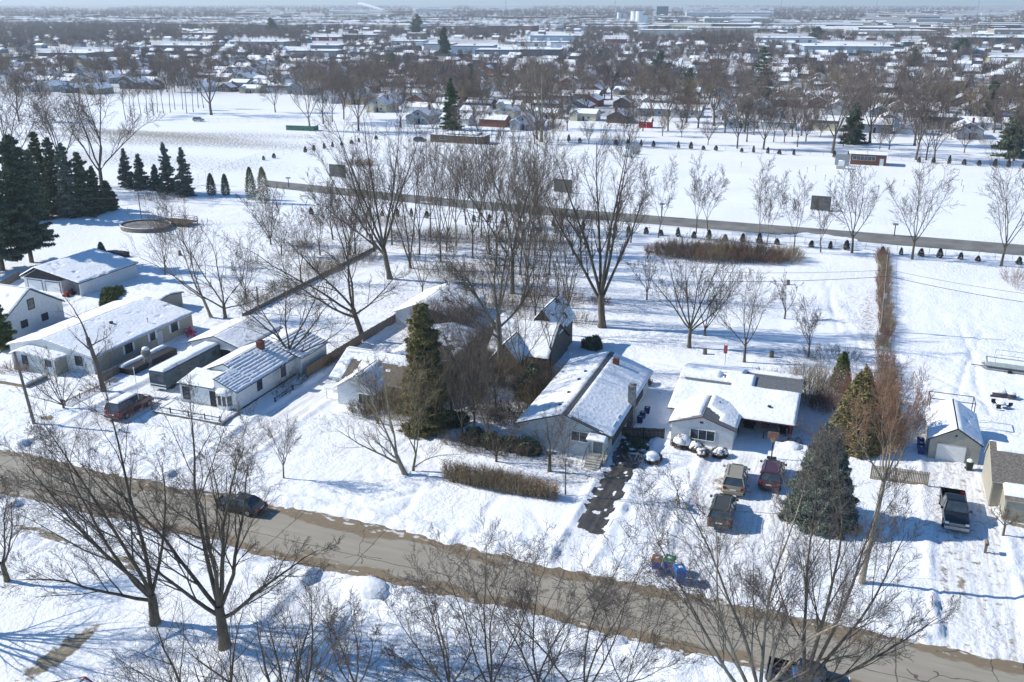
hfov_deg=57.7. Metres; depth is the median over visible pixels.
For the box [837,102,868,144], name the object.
spruce tree
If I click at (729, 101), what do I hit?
house
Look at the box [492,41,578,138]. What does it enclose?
bare tree
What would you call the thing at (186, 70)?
town tree
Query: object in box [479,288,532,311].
thicket
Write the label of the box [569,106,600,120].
house
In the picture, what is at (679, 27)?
industrial building
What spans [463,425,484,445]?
hedge shrub
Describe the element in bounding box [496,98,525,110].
house
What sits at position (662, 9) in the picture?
industrial building
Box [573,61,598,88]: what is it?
town tree
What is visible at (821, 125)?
town tree
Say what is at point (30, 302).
window
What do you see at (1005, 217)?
bare tree
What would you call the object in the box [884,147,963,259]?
bare tree
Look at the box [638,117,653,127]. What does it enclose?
red shed
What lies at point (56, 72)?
town tree
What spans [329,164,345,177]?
board screen
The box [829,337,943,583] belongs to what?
bare tree
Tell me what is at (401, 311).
white garage
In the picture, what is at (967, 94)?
town tree
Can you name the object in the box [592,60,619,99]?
town tree
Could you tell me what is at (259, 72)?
house
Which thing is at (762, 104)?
house
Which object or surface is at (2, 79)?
house
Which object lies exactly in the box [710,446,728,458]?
snowy shrub
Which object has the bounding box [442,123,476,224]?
bare tree
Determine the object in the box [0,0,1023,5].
sky
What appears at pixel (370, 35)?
industrial building
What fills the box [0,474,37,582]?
bare tree
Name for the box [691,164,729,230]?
bare tree
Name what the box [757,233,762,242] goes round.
evergreen
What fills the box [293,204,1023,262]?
chain link fence
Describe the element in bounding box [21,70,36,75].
house
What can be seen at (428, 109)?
house
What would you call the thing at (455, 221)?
bare tree
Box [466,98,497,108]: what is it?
house
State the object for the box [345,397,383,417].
thicket
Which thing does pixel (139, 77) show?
house
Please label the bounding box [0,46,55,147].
bare tree
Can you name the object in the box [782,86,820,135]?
town tree
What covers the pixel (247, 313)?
bare tree
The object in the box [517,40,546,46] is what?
industrial building
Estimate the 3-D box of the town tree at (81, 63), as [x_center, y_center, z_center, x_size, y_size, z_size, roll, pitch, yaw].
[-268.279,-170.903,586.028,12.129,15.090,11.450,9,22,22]
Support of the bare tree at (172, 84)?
on the ground
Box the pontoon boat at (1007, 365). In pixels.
[971,349,1023,374]
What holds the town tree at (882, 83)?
on the ground
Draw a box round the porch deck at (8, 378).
[0,369,47,387]
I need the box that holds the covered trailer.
[149,341,220,389]
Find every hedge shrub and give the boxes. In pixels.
[447,411,470,428]
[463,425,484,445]
[478,431,498,449]
[496,433,522,453]
[511,436,542,456]
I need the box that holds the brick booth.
[849,150,888,165]
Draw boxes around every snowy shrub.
[622,437,650,451]
[642,451,662,465]
[670,434,693,449]
[687,440,704,453]
[696,446,710,457]
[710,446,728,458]
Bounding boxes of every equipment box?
[622,149,631,157]
[836,160,845,168]
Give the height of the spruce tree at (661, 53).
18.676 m
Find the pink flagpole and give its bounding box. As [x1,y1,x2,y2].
[724,344,727,364]
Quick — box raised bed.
[119,345,176,374]
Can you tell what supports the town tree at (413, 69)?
on the ground
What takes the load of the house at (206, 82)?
on the ground
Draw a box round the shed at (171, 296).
[113,285,183,306]
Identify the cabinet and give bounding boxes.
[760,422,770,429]
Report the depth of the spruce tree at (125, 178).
252.54 m
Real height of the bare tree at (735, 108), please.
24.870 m
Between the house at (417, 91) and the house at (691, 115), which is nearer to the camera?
the house at (691, 115)
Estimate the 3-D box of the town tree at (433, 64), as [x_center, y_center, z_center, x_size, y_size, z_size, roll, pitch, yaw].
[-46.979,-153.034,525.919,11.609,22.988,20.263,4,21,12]
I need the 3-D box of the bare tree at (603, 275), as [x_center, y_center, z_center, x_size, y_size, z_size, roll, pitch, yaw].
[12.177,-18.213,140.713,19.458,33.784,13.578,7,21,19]
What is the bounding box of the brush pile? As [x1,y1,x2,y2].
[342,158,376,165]
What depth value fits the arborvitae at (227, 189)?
243.25 m
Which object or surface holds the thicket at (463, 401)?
on the ground
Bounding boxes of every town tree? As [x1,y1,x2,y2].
[0,49,12,69]
[0,51,8,76]
[1,48,15,64]
[21,58,35,70]
[25,56,47,70]
[30,57,51,75]
[32,55,54,80]
[46,59,67,79]
[49,43,65,68]
[54,47,80,72]
[66,58,75,72]
[75,58,93,72]
[81,55,95,71]
[90,57,111,80]
[113,49,129,72]
[121,59,140,80]
[132,60,147,75]
[150,57,180,91]
[152,51,165,76]
[166,57,181,75]
[166,69,178,91]
[167,60,185,87]
[172,63,196,80]
[195,55,217,77]
[222,50,248,78]
[256,54,279,80]
[269,59,287,77]
[281,58,304,80]
[286,52,319,95]
[288,58,313,94]
[307,57,334,91]
[326,58,342,80]
[333,74,358,106]
[336,63,356,91]
[337,54,357,74]
[340,66,368,91]
[342,51,367,77]
[343,64,367,87]
[348,52,370,73]
[353,55,381,90]
[357,78,380,103]
[360,58,385,92]
[367,56,387,79]
[368,51,387,81]
[368,53,402,92]
[369,52,397,88]
[381,76,402,93]
[385,53,425,95]
[403,58,424,82]
[410,59,453,98]
[414,76,447,110]
[419,75,442,102]
[420,108,439,128]
[421,50,438,87]
[429,62,454,93]
[432,66,459,97]
[444,68,465,88]
[448,98,470,130]
[449,66,475,95]
[453,65,475,106]
[454,82,466,106]
[469,94,488,131]
[470,69,501,105]
[474,63,498,96]
[491,66,509,91]
[493,71,515,92]
[494,76,515,99]
[496,123,508,141]
[497,73,526,103]
[514,56,541,85]
[519,67,545,106]
[522,104,551,143]
[523,59,552,86]
[531,62,568,99]
[533,69,566,105]
[537,74,578,126]
[546,111,566,138]
[554,61,591,101]
[554,90,583,130]
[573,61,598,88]
[574,73,600,107]
[579,120,596,143]
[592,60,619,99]
[613,63,639,95]
[616,114,631,134]
[618,67,650,112]
[621,70,643,97]
[630,93,655,130]
[637,63,654,96]
[637,68,665,102]
[654,67,671,94]
[656,78,677,101]
[658,109,670,135]
[660,64,680,94]
[666,84,697,128]
[671,76,705,121]
[674,115,689,136]
[676,79,716,127]
[693,55,724,100]
[700,69,720,100]
[700,115,724,144]
[709,70,729,98]
[714,97,738,132]
[718,64,751,101]
[727,88,757,113]
[729,110,746,132]
[734,82,759,131]
[748,109,763,134]
[757,95,772,115]
[762,74,782,100]
[773,109,797,141]
[776,91,809,136]
[777,78,803,112]
[778,84,799,115]
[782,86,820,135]
[799,67,815,98]
[800,105,820,141]
[807,85,839,116]
[809,64,839,95]
[816,115,831,136]
[829,63,865,100]
[834,76,853,99]
[838,82,876,119]
[839,119,856,146]
[843,74,875,106]
[854,74,873,112]
[862,67,901,117]
[864,70,896,103]
[872,122,889,148]
[875,104,912,149]
[876,95,903,133]
[893,75,924,119]
[896,61,924,103]
[899,81,939,120]
[913,67,950,89]
[918,74,955,106]
[935,72,954,112]
[935,79,961,110]
[938,80,957,110]
[944,117,962,137]
[952,79,995,116]
[953,82,986,115]
[953,118,978,152]
[956,84,987,115]
[960,80,992,115]
[973,64,1011,92]
[975,102,1002,134]
[980,79,1009,104]
[983,83,1017,132]
[997,73,1022,99]
[998,76,1020,109]
[1003,73,1023,108]
[1003,78,1023,107]
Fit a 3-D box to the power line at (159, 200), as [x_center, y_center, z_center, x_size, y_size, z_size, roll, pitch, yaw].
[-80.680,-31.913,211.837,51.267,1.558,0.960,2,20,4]
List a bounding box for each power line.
[48,184,210,199]
[60,196,256,205]
[596,497,847,514]
[706,276,1021,301]
[724,270,1023,293]
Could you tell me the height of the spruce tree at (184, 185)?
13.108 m
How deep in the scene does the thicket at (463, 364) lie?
120.05 m
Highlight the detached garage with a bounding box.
[188,314,282,356]
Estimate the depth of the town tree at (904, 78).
452.10 m
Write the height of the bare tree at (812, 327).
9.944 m
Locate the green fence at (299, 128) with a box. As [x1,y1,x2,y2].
[286,125,318,130]
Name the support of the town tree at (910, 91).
on the ground
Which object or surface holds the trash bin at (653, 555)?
on the ground
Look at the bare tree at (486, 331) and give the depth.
113.55 m
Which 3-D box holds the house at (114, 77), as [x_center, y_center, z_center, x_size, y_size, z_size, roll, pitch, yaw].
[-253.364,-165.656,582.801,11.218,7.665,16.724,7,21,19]
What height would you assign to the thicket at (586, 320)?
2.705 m
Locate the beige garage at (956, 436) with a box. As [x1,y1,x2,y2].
[924,398,983,464]
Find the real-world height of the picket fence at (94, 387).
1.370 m
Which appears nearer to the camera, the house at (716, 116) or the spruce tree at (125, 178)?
the spruce tree at (125, 178)
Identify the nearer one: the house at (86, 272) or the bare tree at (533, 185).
the house at (86, 272)
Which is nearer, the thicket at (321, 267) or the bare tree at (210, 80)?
the thicket at (321, 267)
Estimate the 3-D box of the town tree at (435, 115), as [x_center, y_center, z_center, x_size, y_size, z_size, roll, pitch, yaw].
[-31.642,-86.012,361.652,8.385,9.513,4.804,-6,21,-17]
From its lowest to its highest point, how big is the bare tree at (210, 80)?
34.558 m
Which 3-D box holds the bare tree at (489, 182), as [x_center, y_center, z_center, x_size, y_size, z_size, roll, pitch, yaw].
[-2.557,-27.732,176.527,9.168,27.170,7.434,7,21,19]
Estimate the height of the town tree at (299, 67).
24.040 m
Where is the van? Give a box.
[104,391,153,419]
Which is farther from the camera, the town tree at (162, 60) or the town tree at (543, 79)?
the town tree at (162, 60)
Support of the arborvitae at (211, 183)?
on the ground
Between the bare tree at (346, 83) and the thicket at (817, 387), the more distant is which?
the bare tree at (346, 83)
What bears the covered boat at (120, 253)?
on the ground
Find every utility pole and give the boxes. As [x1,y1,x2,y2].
[13,351,34,423]
[881,255,888,328]
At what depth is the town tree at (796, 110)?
348.15 m
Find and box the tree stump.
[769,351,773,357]
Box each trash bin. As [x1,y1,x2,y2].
[637,415,643,423]
[639,410,646,418]
[644,406,649,413]
[651,554,662,571]
[663,554,674,573]
[672,563,686,582]
[917,437,924,441]
[917,441,925,447]
[918,445,925,454]
[964,459,973,470]
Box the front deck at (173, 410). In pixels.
[150,395,238,425]
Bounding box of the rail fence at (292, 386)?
[274,383,301,401]
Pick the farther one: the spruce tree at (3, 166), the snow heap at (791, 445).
the spruce tree at (3, 166)
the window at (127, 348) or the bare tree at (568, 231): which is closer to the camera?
the window at (127, 348)
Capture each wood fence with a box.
[0,271,20,284]
[102,356,135,381]
[242,248,375,316]
[306,335,361,376]
[362,314,395,341]
[622,427,664,438]
[870,465,929,485]
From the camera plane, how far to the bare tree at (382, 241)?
164.43 m
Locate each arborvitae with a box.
[97,241,105,250]
[205,173,216,195]
[220,174,230,194]
[244,167,255,199]
[256,166,270,203]
[830,351,851,390]
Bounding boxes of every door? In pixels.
[27,279,43,290]
[45,281,60,292]
[157,331,163,345]
[208,390,217,406]
[220,348,230,356]
[592,441,603,453]
[934,442,966,462]
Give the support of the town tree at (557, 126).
on the ground
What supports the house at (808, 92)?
on the ground
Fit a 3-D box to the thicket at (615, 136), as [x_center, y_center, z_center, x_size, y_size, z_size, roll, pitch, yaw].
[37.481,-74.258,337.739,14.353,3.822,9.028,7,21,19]
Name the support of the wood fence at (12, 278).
on the ground
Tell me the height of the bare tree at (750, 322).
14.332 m
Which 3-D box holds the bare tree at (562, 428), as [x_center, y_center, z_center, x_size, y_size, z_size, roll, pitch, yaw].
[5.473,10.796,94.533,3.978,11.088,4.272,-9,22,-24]
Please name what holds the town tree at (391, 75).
on the ground
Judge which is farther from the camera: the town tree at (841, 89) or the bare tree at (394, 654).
the town tree at (841, 89)
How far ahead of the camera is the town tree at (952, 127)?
343.28 m
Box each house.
[0,75,12,83]
[0,284,64,338]
[6,296,194,375]
[10,61,22,67]
[15,81,37,90]
[19,248,138,296]
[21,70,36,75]
[32,74,57,83]
[37,68,62,75]
[38,79,67,91]
[53,676,92,681]
[54,77,77,82]
[58,72,78,77]
[59,81,86,92]
[71,54,88,62]
[71,67,93,74]
[75,70,97,82]
[79,81,113,94]
[93,71,122,83]
[109,68,130,75]
[118,74,135,82]
[119,75,149,88]
[130,68,157,76]
[140,79,164,89]
[146,75,161,79]
[161,77,188,85]
[177,328,328,410]
[189,80,217,91]
[210,71,234,81]
[212,66,226,70]
[214,60,233,65]
[218,81,240,91]
[224,68,246,75]
[226,63,252,71]
[229,77,252,85]
[232,71,257,79]
[233,57,250,63]
[235,61,258,65]
[238,83,265,92]
[249,78,272,85]
[251,64,269,71]
[253,75,276,80]
[255,69,272,74]
[266,82,295,93]
[267,65,292,72]
[279,79,300,83]
[281,63,300,70]
[292,83,319,94]
[314,91,341,103]
[324,322,480,406]
[343,89,375,104]
[366,95,398,112]
[378,92,402,103]
[400,87,426,97]
[401,101,427,112]
[405,93,433,102]
[405,105,441,124]
[431,103,460,114]
[435,97,463,105]
[439,111,475,125]
[460,103,492,116]
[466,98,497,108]
[478,112,511,127]
[482,64,493,73]
[487,294,575,371]
[489,92,511,100]
[494,103,520,118]
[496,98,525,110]
[509,110,545,130]
[515,351,653,470]
[518,91,543,102]
[532,98,563,109]
[534,106,563,118]
[549,92,576,103]
[557,75,579,86]
[566,98,595,114]
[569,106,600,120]
[575,89,602,99]
[583,67,597,79]
[587,83,606,93]
[587,93,604,106]
[606,108,633,123]
[613,86,636,94]
[613,94,631,107]
[637,100,670,116]
[641,95,672,103]
[667,362,804,449]
[670,102,703,117]
[710,86,726,97]
[710,96,734,110]
[711,105,737,119]
[723,114,757,128]
[731,82,751,94]
[754,96,769,112]
[759,115,797,130]
[773,73,797,82]
[773,94,801,106]
[775,76,790,84]
[790,85,805,96]
[803,88,831,101]
[807,117,839,130]
[809,93,827,108]
[814,71,828,79]
[814,81,836,89]
[825,98,850,115]
[861,114,894,133]
[868,103,889,116]
[875,92,893,103]
[876,110,900,127]
[878,83,897,92]
[888,100,904,111]
[894,120,927,134]
[923,111,958,128]
[950,94,966,105]
[950,117,984,139]
[959,114,993,129]
[961,101,983,113]
[982,440,1023,523]
[996,108,1014,121]
[1001,117,1016,129]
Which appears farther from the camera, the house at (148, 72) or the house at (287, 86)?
the house at (148, 72)
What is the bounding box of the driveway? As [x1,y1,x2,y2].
[577,433,649,534]
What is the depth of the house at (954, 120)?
372.04 m
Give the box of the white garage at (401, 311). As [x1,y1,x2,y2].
[392,282,485,326]
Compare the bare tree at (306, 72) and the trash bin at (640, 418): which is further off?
the bare tree at (306, 72)
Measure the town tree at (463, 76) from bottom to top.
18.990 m
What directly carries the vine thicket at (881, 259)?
on the ground
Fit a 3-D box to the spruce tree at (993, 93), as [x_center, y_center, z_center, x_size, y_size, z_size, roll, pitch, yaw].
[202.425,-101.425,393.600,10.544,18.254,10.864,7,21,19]
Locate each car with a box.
[192,117,203,121]
[413,136,426,141]
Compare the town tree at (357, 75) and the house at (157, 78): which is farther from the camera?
the house at (157, 78)
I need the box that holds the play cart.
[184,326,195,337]
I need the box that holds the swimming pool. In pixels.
[120,214,197,232]
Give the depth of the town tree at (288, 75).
524.98 m
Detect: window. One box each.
[20,319,28,327]
[21,355,27,363]
[27,298,34,309]
[41,312,48,320]
[44,359,51,366]
[74,356,82,365]
[122,341,134,354]
[148,330,156,341]
[169,321,179,332]
[182,386,189,399]
[215,388,233,409]
[257,379,262,390]
[280,363,285,377]
[358,393,371,405]
[570,430,588,442]
[690,428,715,441]
[853,155,875,160]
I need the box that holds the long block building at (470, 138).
[429,132,489,144]
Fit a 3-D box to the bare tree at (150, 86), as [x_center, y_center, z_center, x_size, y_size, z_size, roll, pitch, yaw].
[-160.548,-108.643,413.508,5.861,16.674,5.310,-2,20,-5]
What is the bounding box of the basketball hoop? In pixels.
[766,431,778,459]
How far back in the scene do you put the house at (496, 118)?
378.05 m
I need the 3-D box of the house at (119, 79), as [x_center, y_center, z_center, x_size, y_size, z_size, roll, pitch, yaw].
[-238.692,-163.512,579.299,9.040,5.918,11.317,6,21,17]
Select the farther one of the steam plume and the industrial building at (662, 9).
the steam plume
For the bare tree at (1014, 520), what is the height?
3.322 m
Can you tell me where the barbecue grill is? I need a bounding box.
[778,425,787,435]
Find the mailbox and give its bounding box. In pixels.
[984,539,988,553]
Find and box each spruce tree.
[0,133,59,262]
[0,137,20,187]
[0,170,36,270]
[0,304,17,352]
[21,148,54,219]
[27,131,52,209]
[40,136,61,214]
[52,142,85,218]
[69,151,102,218]
[85,165,109,215]
[100,180,120,210]
[117,148,135,188]
[130,153,149,190]
[147,164,162,190]
[156,142,179,193]
[173,147,198,197]
[264,17,278,31]
[368,302,471,438]
[387,52,396,63]
[405,14,429,37]
[435,26,450,53]
[439,77,464,129]
[462,63,481,101]
[651,50,670,70]
[679,67,699,104]
[751,46,772,100]
[776,421,862,540]
[807,26,824,39]
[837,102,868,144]
[905,46,918,66]
[950,37,977,52]
[977,80,1001,121]
[989,107,1023,158]
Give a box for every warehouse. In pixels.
[230,40,293,45]
[286,48,347,56]
[310,43,344,48]
[424,42,457,50]
[452,44,496,53]
[475,47,519,55]
[514,47,563,55]
[530,34,583,40]
[685,12,772,16]
[703,17,770,22]
[843,29,936,35]
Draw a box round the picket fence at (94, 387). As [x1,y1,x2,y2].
[64,377,116,405]
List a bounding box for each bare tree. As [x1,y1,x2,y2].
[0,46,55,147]
[0,58,35,119]
[0,323,193,626]
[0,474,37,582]
[2,68,105,179]
[2,346,100,408]
[32,58,165,190]
[53,283,119,391]
[71,363,344,651]
[83,562,288,681]
[116,190,215,317]
[117,83,126,118]
[119,73,131,113]
[119,207,285,318]
[124,81,137,118]
[133,76,141,115]
[138,79,149,114]
[140,201,179,274]
[142,78,155,112]
[147,562,366,681]
[150,74,160,112]
[156,195,208,264]
[157,78,165,113]
[161,71,174,111]
[165,71,175,109]
[173,73,183,108]
[176,71,190,112]
[178,36,230,114]
[185,73,196,111]
[189,64,200,107]
[190,238,370,353]
[193,67,206,107]
[215,178,422,335]
[221,233,260,296]
[235,177,284,244]
[251,413,302,478]
[255,64,285,111]
[257,201,294,254]
[266,204,323,280]
[267,49,335,125]
[295,49,343,123]
[296,181,336,255]
[298,581,409,681]
[299,75,441,279]
[307,171,342,239]
[309,62,352,121]
[313,53,368,118]
[314,354,407,475]
[326,183,362,255]
[330,52,381,130]
[338,187,373,251]
[340,138,399,250]
[341,342,388,423]
[342,153,378,237]
[356,539,519,681]
[361,149,410,244]
[363,119,431,268]
[379,74,413,127]
[379,353,477,470]
[386,509,582,681]
[387,138,439,254]
[389,213,457,291]
[403,128,456,235]
[406,124,468,261]
[409,271,504,408]
[416,88,583,293]
[424,124,466,251]
[428,128,486,243]
[429,193,553,384]
[431,326,479,409]
[432,306,521,434]
[433,125,495,258]
[436,333,497,440]
[437,518,638,681]
[441,491,708,681]
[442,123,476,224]
[449,342,521,435]
[451,130,505,236]
[452,130,520,254]
[453,55,492,109]
[463,126,498,227]
[463,396,528,461]
[466,303,521,411]
[478,125,533,242]
[478,126,520,245]
[483,265,573,372]
[487,132,533,232]
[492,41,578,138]
[492,120,547,274]
[492,171,553,306]
[495,156,569,315]
[502,130,559,253]
[503,34,589,141]
[506,144,558,251]
[508,161,552,289]
[510,117,565,230]
[520,256,583,366]
[522,109,658,328]
[527,191,570,274]
[527,405,561,471]
[532,147,586,242]
[535,193,602,306]
[539,244,570,297]
[545,397,587,494]
[563,205,589,255]
[572,561,684,681]
[595,49,631,98]
[612,94,652,141]
[616,182,654,242]
[625,247,660,299]
[625,424,897,681]
[627,233,751,347]
[630,58,670,111]
[637,154,678,237]
[643,66,693,130]
[685,151,716,233]
[689,253,745,335]
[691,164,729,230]
[693,30,749,125]
[698,267,782,362]
[706,49,788,141]
[710,77,763,147]
[736,88,789,149]
[745,401,961,681]
[750,153,791,233]
[752,175,790,245]
[754,91,788,141]
[772,274,803,318]
[773,170,817,246]
[781,87,827,146]
[791,293,829,356]
[800,49,880,153]
[809,189,841,252]
[826,151,895,252]
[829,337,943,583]
[843,34,925,142]
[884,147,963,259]
[886,36,954,145]
[896,56,947,159]
[902,83,968,159]
[911,87,977,161]
[976,139,1023,266]
[990,82,1023,160]
[990,501,1023,535]
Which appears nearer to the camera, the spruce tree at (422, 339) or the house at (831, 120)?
the spruce tree at (422, 339)
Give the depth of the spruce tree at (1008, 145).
302.69 m
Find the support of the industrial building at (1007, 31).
on the ground
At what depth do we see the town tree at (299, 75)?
502.92 m
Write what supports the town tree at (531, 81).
on the ground
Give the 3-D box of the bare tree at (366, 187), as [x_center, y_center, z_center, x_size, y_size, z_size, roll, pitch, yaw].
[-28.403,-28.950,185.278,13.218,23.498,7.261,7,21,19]
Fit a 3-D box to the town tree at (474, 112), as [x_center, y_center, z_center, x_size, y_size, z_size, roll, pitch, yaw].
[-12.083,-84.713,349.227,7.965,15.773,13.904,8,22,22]
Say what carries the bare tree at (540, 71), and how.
on the ground
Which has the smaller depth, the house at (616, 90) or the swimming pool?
the swimming pool
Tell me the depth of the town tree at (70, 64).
608.01 m
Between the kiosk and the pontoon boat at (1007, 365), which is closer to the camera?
the pontoon boat at (1007, 365)
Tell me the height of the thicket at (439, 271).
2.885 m
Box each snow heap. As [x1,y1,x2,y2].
[282,607,354,681]
[341,576,396,599]
[779,441,803,450]
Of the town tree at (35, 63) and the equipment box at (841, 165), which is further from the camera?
the town tree at (35, 63)
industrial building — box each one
[37,50,97,57]
[61,49,123,57]
[153,43,224,50]
[185,31,216,36]
[312,35,343,40]
[333,12,389,13]
[342,34,381,38]
[392,39,428,45]
[406,32,426,38]
[416,9,450,12]
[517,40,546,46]
[551,40,568,47]
[605,38,625,42]
[641,29,692,35]
[656,6,668,15]
[672,25,687,28]
[687,26,757,32]
[753,36,816,42]
[797,44,894,53]
[900,40,917,45]
[911,18,952,22]
[945,35,1023,43]
[984,55,1023,62]
[987,28,1023,33]
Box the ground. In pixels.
[0,5,1023,681]
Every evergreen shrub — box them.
[98,284,128,305]
[512,363,548,402]
[580,334,602,351]
[829,363,886,459]
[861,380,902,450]
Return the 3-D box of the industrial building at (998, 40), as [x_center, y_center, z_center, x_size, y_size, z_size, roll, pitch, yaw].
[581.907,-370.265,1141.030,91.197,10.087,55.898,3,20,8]
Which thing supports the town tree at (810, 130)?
on the ground
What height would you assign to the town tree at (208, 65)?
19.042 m
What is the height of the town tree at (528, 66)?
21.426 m
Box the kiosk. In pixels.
[445,131,482,135]
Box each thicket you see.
[0,356,28,374]
[78,381,98,391]
[134,191,183,200]
[237,292,272,306]
[266,277,305,294]
[270,386,290,396]
[275,367,308,387]
[286,239,317,247]
[297,256,346,276]
[307,215,357,226]
[318,354,340,365]
[334,243,382,264]
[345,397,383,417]
[359,213,413,226]
[360,402,406,421]
[367,380,404,409]
[382,226,450,241]
[398,313,480,353]
[406,294,470,324]
[416,258,478,277]
[423,295,481,327]
[424,222,514,243]
[438,424,542,457]
[440,339,515,394]
[443,373,500,415]
[451,321,493,358]
[468,313,524,352]
[478,343,544,387]
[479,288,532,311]
[480,393,535,428]
[490,308,531,327]
[500,231,577,249]
[507,360,564,400]
[509,386,542,407]
[515,356,566,377]
[523,284,587,303]
[549,123,566,130]
[556,211,609,222]
[573,309,597,326]
[588,293,611,304]
[598,133,631,141]
[643,239,679,256]
[651,235,703,258]
[674,239,719,260]
[688,235,741,261]
[709,238,756,261]
[722,233,782,263]
[748,246,792,263]
[766,243,806,263]
[779,356,849,404]
[798,340,861,362]
[803,390,837,414]
[816,363,916,412]
[872,246,909,455]
[977,135,996,148]
[998,263,1023,290]
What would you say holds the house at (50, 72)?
on the ground
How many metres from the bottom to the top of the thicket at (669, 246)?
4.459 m
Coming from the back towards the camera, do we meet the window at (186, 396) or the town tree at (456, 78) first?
the town tree at (456, 78)
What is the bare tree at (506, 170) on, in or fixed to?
on the ground
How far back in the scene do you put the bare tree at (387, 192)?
190.06 m
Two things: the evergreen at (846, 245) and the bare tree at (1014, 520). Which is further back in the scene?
the evergreen at (846, 245)
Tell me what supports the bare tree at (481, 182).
on the ground
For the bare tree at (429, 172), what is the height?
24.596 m
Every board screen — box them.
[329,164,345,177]
[554,179,571,192]
[625,143,639,153]
[810,195,831,210]
[835,154,850,165]
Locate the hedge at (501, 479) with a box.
[438,457,561,501]
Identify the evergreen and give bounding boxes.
[675,227,680,236]
[706,229,711,239]
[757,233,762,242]
[843,240,849,249]
[917,248,923,256]
[936,248,943,257]
[957,252,963,259]
[1006,158,1010,166]
[1015,256,1022,264]
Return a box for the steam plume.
[358,2,383,10]
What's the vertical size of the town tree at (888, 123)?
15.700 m
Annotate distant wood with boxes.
[0,5,1023,102]
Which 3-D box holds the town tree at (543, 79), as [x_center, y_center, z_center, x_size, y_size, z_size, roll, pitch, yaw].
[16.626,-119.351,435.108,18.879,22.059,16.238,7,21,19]
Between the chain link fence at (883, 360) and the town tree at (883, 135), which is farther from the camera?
the town tree at (883, 135)
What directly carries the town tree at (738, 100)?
on the ground
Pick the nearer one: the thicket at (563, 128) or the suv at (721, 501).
the suv at (721, 501)
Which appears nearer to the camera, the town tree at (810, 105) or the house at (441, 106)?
the town tree at (810, 105)
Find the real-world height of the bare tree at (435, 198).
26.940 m
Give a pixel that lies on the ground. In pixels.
(954, 337)
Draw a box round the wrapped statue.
[141,346,152,367]
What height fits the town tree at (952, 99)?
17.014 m
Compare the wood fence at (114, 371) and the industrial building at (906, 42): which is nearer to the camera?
the wood fence at (114, 371)
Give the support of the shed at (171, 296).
on the ground
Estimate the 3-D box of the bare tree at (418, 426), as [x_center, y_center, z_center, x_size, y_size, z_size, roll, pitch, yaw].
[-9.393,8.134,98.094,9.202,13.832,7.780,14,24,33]
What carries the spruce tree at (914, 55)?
on the ground
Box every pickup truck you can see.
[764,656,851,681]
[939,487,971,531]
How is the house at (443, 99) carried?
on the ground
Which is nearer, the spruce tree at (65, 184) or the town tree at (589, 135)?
the spruce tree at (65, 184)
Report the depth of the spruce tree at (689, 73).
438.03 m
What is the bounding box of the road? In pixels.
[0,450,1023,681]
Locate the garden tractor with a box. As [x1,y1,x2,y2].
[62,288,75,296]
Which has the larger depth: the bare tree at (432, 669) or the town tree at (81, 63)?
the town tree at (81, 63)
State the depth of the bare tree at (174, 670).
58.27 m
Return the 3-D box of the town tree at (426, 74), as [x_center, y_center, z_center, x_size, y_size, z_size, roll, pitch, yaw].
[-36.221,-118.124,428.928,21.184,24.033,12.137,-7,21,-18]
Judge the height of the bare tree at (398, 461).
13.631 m
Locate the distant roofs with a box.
[0,7,1023,85]
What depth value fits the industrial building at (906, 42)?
1057.41 m
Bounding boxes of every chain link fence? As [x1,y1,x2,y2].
[192,131,382,178]
[198,117,306,122]
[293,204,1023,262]
[525,136,1022,164]
[879,250,889,472]
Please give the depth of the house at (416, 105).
426.69 m
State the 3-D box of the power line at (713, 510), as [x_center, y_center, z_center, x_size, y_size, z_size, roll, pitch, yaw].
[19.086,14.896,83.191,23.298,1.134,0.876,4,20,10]
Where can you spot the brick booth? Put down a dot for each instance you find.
(877, 159)
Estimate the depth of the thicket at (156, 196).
239.08 m
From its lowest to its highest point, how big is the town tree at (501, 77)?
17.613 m
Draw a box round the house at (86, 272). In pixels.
[19,248,138,296]
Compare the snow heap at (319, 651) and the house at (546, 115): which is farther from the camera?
the house at (546, 115)
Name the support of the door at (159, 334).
in the ranch house at (149, 322)
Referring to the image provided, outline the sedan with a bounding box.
[214,491,267,516]
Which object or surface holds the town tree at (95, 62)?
on the ground
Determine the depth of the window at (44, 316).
145.02 m
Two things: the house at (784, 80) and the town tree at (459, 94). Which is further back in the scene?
the house at (784, 80)
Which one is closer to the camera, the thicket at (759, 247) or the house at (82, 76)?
the thicket at (759, 247)
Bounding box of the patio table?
[991,399,1012,409]
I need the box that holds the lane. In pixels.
[267,180,1023,254]
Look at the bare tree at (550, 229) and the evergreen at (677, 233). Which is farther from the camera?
the evergreen at (677, 233)
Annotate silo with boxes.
[617,11,621,18]
[631,10,636,20]
[635,10,643,22]
[642,14,646,22]
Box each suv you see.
[707,493,738,528]
[722,463,749,495]
[758,458,786,490]
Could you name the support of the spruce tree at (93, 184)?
on the ground
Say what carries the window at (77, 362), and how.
in the ranch house at (149, 322)
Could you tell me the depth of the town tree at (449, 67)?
473.72 m
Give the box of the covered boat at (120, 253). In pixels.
[106,250,129,256]
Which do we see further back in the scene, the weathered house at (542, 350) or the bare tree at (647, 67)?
the bare tree at (647, 67)
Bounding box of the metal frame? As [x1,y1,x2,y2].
[927,391,975,411]

